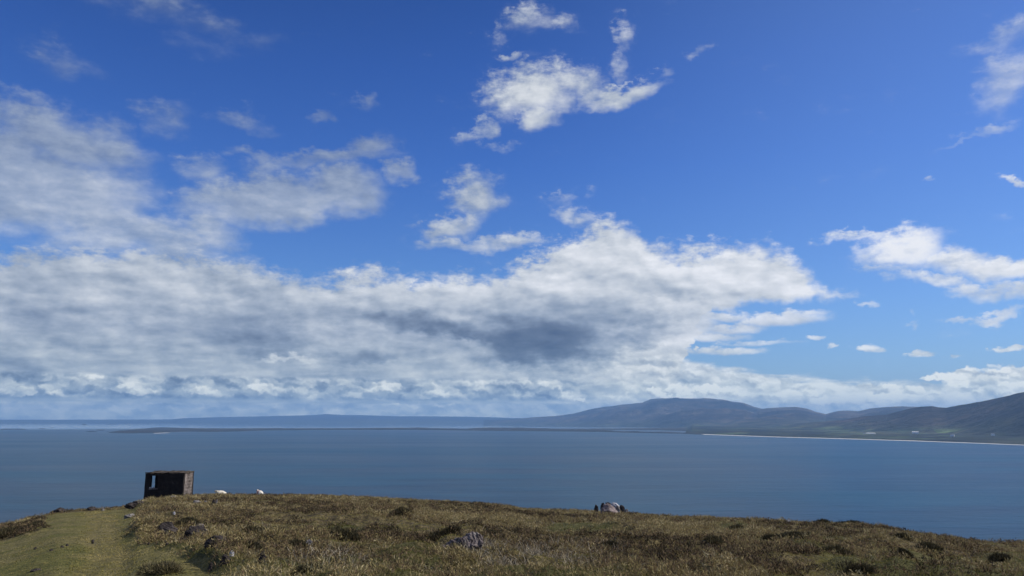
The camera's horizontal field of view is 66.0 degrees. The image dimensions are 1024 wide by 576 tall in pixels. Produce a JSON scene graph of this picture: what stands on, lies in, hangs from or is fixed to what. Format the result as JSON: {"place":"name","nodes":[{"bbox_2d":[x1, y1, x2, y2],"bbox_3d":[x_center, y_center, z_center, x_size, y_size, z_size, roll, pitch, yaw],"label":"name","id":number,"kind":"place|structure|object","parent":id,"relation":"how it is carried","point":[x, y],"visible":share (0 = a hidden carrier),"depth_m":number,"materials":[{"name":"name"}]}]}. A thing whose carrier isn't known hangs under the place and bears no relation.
{"place":"outdoors","nodes":[
{"label":"outdoors","id":0,"kind":"place"},
{"bbox_2d":[110,427,314,432],"bbox_3d":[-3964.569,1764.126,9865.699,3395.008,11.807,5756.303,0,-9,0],"label":"island","id":1,"kind":"structure","parent":0,"point":[158,429],"depth_m":8641.64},
{"bbox_2d":[0,414,518,422],"bbox_3d":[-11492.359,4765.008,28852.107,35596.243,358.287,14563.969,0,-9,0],"label":"hills","id":2,"kind":"structure","parent":0,"point":[327,418],"depth_m":28699.93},
{"bbox_2d":[177,427,703,434],"bbox_3d":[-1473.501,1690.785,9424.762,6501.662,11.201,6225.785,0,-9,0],"label":"spit","id":3,"kind":"structure","parent":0,"point":[513,429],"depth_m":9457.59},
{"bbox_2d":[0,423,1023,542],"bbox_3d":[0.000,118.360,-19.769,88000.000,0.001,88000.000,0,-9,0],"label":"sea","id":4,"kind":"structure","parent":0,"point":[967,490],"depth_m":1926.20,"materials":[{"name":"liquid"}]},
{"bbox_2d":[0,495,1023,575],"bbox_3d":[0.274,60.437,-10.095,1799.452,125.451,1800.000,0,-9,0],"label":"ground","id":5,"kind":"structure","parent":0,"point":[62,531],"depth_m":17.61,"materials":[{"name":"plant"}]},
{"bbox_2d":[0,525,24,538],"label":"heather bush","id":6,"kind":"object","parent":5,"relation":"on","point":[5,531],"visible":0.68,"depth_m":25.78,"materials":[{"name":"brown plant"}]},
{"bbox_2d":[27,520,45,526],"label":"heather bush","id":7,"kind":"object","parent":5,"relation":"on","point":[34,523],"visible":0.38,"depth_m":27.55,"materials":[{"name":"brown plant"}]},
{"bbox_2d":[51,507,67,513],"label":"rock","id":8,"kind":"object","parent":5,"relation":"on","point":[58,510],"visible":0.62,"depth_m":52.80,"materials":[{"name":"grey stone"}]},
{"bbox_2d":[87,506,95,510],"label":"rock","id":9,"kind":"object","parent":5,"relation":"on","point":[92,508],"visible":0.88,"depth_m":52.97,"materials":[{"name":"grey stone"}]},
{"bbox_2d":[0,506,218,575],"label":"track grass","id":10,"kind":"structure","parent":5,"relation":"on","point":[95,548],"depth_m":16.27,"materials":[{"name":"green plant"}]},
{"bbox_2d":[124,514,134,518],"bbox_3d":[-14.420,8.640,29.794,0.439,0.225,0.337,4,-10,-25],"label":"rock","id":11,"kind":"object","parent":5,"relation":"on","point":[127,516],"visible":0.48,"depth_m":29.68,"materials":[{"name":"grey stone"}]},
{"bbox_2d":[124,501,142,508],"bbox_3d":[-18.782,10.818,39.341,1.034,0.401,0.662,7,-12,-37],"label":"rock","id":12,"kind":"object","parent":5,"relation":"on","point":[131,505],"visible":0.61,"depth_m":39.06,"materials":[{"name":"grey stone"}]},
{"bbox_2d":[135,559,187,575],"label":"heather bush","id":13,"kind":"object","parent":5,"relation":"on","point":[164,567],"visible":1,"depth_m":11.79,"materials":[{"name":"green plant"}]},
{"bbox_2d":[156,521,177,534],"bbox_3d":[-8.529,5.950,19.450,0.539,0.358,0.368,4,-10,-23],"label":"rock","id":14,"kind":"object","parent":5,"relation":"on","point":[167,526],"visible":0.53,"depth_m":19.39,"materials":[{"name":"grey stone"}]},
{"bbox_2d":[143,470,193,499],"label":"lookout hut","id":15,"kind":"object","parent":5,"relation":"on","point":[174,482],"visible":0.65,"depth_m":55.09,"materials":[{"name":"concrete"}]},
{"bbox_2d":[174,516,207,525],"bbox_3d":[-8.223,6.059,20.329,0.916,0.335,0.832,0,-9,0],"label":"heather bush","id":16,"kind":"object","parent":5,"relation":"on","point":[185,519],"visible":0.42,"depth_m":20.37,"materials":[{"name":"brown plant"}]},
{"bbox_2d":[184,525,207,541],"bbox_3d":[-6.856,5.358,17.161,0.515,0.371,0.400,-2,-10,11],"label":"rock","id":17,"kind":"object","parent":5,"relation":"on","point":[190,530],"visible":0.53,"depth_m":17.07,"materials":[{"name":"grey stone"}]},
{"bbox_2d":[208,562,212,571],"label":"rock","id":18,"kind":"object","parent":5,"relation":"on","point":[210,566],"visible":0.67,"depth_m":12.02,"materials":[{"name":"grey stone"}]},
{"bbox_2d":[204,535,227,548],"bbox_3d":[-4.996,4.306,13.315,0.383,0.273,0.266,3,-10,-20],"label":"rock","id":19,"kind":"object","parent":5,"relation":"on","point":[207,542],"visible":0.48,"depth_m":13.23,"materials":[{"name":"grey stone"}]},
{"bbox_2d":[220,554,230,564],"bbox_3d":[-4.342,4.128,11.949,0.156,0.190,0.111,1,-10,-9],"label":"rock","id":20,"kind":"object","parent":5,"relation":"on","point":[224,557],"visible":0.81,"depth_m":11.91,"materials":[{"name":"grey stone"}]},
{"bbox_2d":[244,540,266,552],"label":"heather bush","id":21,"kind":"object","parent":5,"relation":"on","point":[256,544],"visible":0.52,"depth_m":13.62,"materials":[{"name":"green plant"}]},
{"bbox_2d":[241,525,272,534],"bbox_3d":[-5.678,5.457,17.706,0.943,0.361,0.752,0,-9,0],"label":"heather bush","id":22,"kind":"object","parent":5,"relation":"on","point":[249,527],"visible":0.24,"depth_m":17.59,"materials":[{"name":"green plant"}]},
{"bbox_2d":[258,551,266,562],"bbox_3d":[-3.737,4.067,11.837,0.102,0.233,0.115,-3,-10,18],"label":"rock","id":23,"kind":"object","parent":5,"relation":"on","point":[262,555],"visible":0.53,"depth_m":11.81,"materials":[{"name":"grey stone"}]},
{"bbox_2d":[288,539,309,547],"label":"heather bush","id":24,"kind":"object","parent":5,"relation":"on","point":[297,541],"visible":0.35,"depth_m":15.49,"materials":[{"name":"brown plant"}]},
{"bbox_2d":[291,561,327,574],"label":"heather bush","id":25,"kind":"object","parent":5,"relation":"on","point":[299,569],"visible":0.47,"depth_m":10.85,"materials":[{"name":"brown plant"}]},
{"bbox_2d":[330,525,361,541],"bbox_3d":[-3.813,5.655,18.183,0.837,0.446,0.745,0,-9,0],"label":"heather bush","id":26,"kind":"object","parent":5,"relation":"on","point":[345,531],"visible":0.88,"depth_m":18.05,"materials":[{"name":"green plant"}]},
{"bbox_2d":[389,507,413,515],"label":"heather bush","id":27,"kind":"object","parent":5,"relation":"on","point":[400,510],"visible":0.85,"depth_m":27.00,"materials":[{"name":"green plant"}]},
{"bbox_2d":[424,525,461,540],"bbox_3d":[-1.705,5.963,19.171,0.985,0.440,0.891,0,-9,0],"label":"heather bush","id":28,"kind":"object","parent":5,"relation":"on","point":[441,533],"visible":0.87,"depth_m":19.05,"materials":[{"name":"green plant"}]},
{"bbox_2d":[272,534,632,570],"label":"dead stalks","id":29,"kind":"object","parent":5,"relation":"on","point":[539,552],"visible":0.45,"depth_m":15.26,"materials":[{"name":"brown plant"}]},
{"bbox_2d":[442,532,483,551],"bbox_3d":[-0.988,5.141,15.936,0.843,0.426,0.504,2,-10,-9],"label":"rock","id":30,"kind":"object","parent":5,"relation":"on","point":[474,539],"visible":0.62,"depth_m":15.83,"materials":[{"name":"grey stone"}]},
{"bbox_2d":[485,528,498,534],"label":"heather bush","id":31,"kind":"object","parent":5,"relation":"on","point":[492,530],"visible":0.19,"depth_m":21.95,"materials":[{"name":"brown plant"}]},
{"bbox_2d":[0,491,1023,575],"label":"moor grass","id":32,"kind":"structure","parent":5,"relation":"on","point":[803,555],"depth_m":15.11,"materials":[{"name":"plant"}]},
{"bbox_2d":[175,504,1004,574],"bbox_3d":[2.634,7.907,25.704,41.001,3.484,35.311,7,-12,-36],"label":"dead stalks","id":33,"kind":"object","parent":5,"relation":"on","point":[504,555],"visible":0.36,"depth_m":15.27,"materials":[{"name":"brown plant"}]},
{"bbox_2d":[600,503,617,513],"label":"rock","id":34,"kind":"object","parent":5,"relation":"on","point":[607,507],"visible":0.64,"depth_m":46.37,"materials":[{"name":"stone"}]},
{"bbox_2d":[598,538,623,549],"bbox_3d":[2.222,5.707,17.458,0.758,0.327,0.513,-4,-10,25],"label":"heather bush","id":35,"kind":"object","parent":5,"relation":"on","point":[611,541],"visible":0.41,"depth_m":17.46,"materials":[{"name":"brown plant"}]},
{"bbox_2d":[704,533,724,545],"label":"heather bush","id":36,"kind":"object","parent":5,"relation":"on","point":[714,539],"visible":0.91,"depth_m":19.91,"materials":[{"name":"brown plant"}]},
{"bbox_2d":[726,523,744,529],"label":"heather bush","id":37,"kind":"object","parent":5,"relation":"on","point":[737,526],"visible":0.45,"depth_m":24.61,"materials":[{"name":"brown plant"}]},
{"bbox_2d":[761,533,779,540],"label":"heather bush","id":38,"kind":"object","parent":5,"relation":"on","point":[768,535],"visible":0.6,"depth_m":21.24,"materials":[{"name":"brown plant"}]},
{"bbox_2d":[777,530,815,539],"bbox_3d":[7.598,6.699,21.206,1.169,0.384,1.280,0,-9,0],"label":"heather bush","id":39,"kind":"object","parent":5,"relation":"on","point":[791,534],"visible":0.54,"depth_m":21.11,"materials":[{"name":"green plant"}]},
{"bbox_2d":[812,518,829,523],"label":"heather bush","id":40,"kind":"object","parent":5,"relation":"on","point":[824,520],"visible":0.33,"depth_m":39.62,"materials":[{"name":"green plant"}]},
{"bbox_2d":[821,543,853,554],"bbox_3d":[7.260,5.882,17.735,0.800,0.282,0.621,0,-9,0],"label":"heather bush","id":41,"kind":"object","parent":5,"relation":"on","point":[833,547],"visible":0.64,"depth_m":17.67,"materials":[{"name":"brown plant"}]},
{"bbox_2d":[838,520,863,523],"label":"heather bush","id":42,"kind":"object","parent":5,"relation":"on","point":[852,521],"visible":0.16,"depth_m":50.71,"materials":[{"name":"brown plant"}]},
{"bbox_2d":[834,559,879,575],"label":"heather bush","id":43,"kind":"object","parent":5,"relation":"on","point":[861,567],"visible":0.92,"depth_m":12.61,"materials":[{"name":"green plant"}]},
{"bbox_2d":[890,531,912,539],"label":"heather bush","id":44,"kind":"object","parent":5,"relation":"on","point":[902,535],"visible":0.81,"depth_m":21.77,"materials":[{"name":"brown plant"}]},
{"bbox_2d":[897,547,913,558],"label":"heather bush","id":45,"kind":"object","parent":5,"relation":"on","point":[907,551],"visible":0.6,"depth_m":18.67,"materials":[{"name":"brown plant"}]},
{"bbox_2d":[915,540,943,555],"bbox_3d":[11.052,6.884,20.865,0.762,0.405,0.922,0,-9,0],"label":"heather bush","id":46,"kind":"object","parent":5,"relation":"on","point":[929,546],"visible":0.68,"depth_m":20.80,"materials":[{"name":"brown plant"}]},
{"bbox_2d":[986,552,1010,563],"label":"heather bush","id":47,"kind":"object","parent":5,"relation":"on","point":[996,556],"visible":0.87,"depth_m":18.11,"materials":[{"name":"green plant"}]},
{"bbox_2d":[0,0,1023,419],"label":"sky","id":48,"kind":"structure","parent":0,"point":[209,208],"materials":[{"name":"blue"}]},
{"bbox_2d":[551,427,686,430],"bbox_3d":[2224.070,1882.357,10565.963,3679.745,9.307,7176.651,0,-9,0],"label":"spit","id":49,"kind":"structure","parent":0,"point":[677,429],"depth_m":9535.84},
{"bbox_2d":[484,398,760,426],"bbox_3d":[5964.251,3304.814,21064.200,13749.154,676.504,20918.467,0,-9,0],"label":"mountain","id":50,"kind":"structure","parent":0,"point":[671,412],"depth_m":16637.31,"materials":[{"name":"blue"}]},
{"bbox_2d":[680,417,819,427],"bbox_3d":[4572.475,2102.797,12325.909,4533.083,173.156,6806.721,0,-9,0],"label":"hills","id":51,"kind":"structure","parent":0,"point":[766,421],"depth_m":11493.62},
{"bbox_2d":[754,406,915,421],"bbox_3d":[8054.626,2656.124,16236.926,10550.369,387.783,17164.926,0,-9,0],"label":"hills","id":52,"kind":"structure","parent":0,"point":[797,413],"depth_m":13673.69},
{"bbox_2d":[686,425,1023,444],"bbox_3d":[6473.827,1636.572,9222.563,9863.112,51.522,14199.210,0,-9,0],"label":"coastal plain","id":53,"kind":"structure","parent":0,"point":[778,432],"depth_m":5811.90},
{"bbox_2d":[704,434,1016,444],"bbox_3d":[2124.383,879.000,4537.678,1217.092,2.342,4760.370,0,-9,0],"label":"beach","id":54,"kind":"structure","parent":0,"point":[861,439],"depth_m":4821.15,"materials":[{"name":"beige sand"}]},
{"bbox_2d":[771,392,1023,436],"bbox_3d":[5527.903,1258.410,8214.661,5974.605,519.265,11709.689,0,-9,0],"label":"hills","id":55,"kind":"structure","parent":0,"point":[1002,416],"depth_m":6757.04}
]}

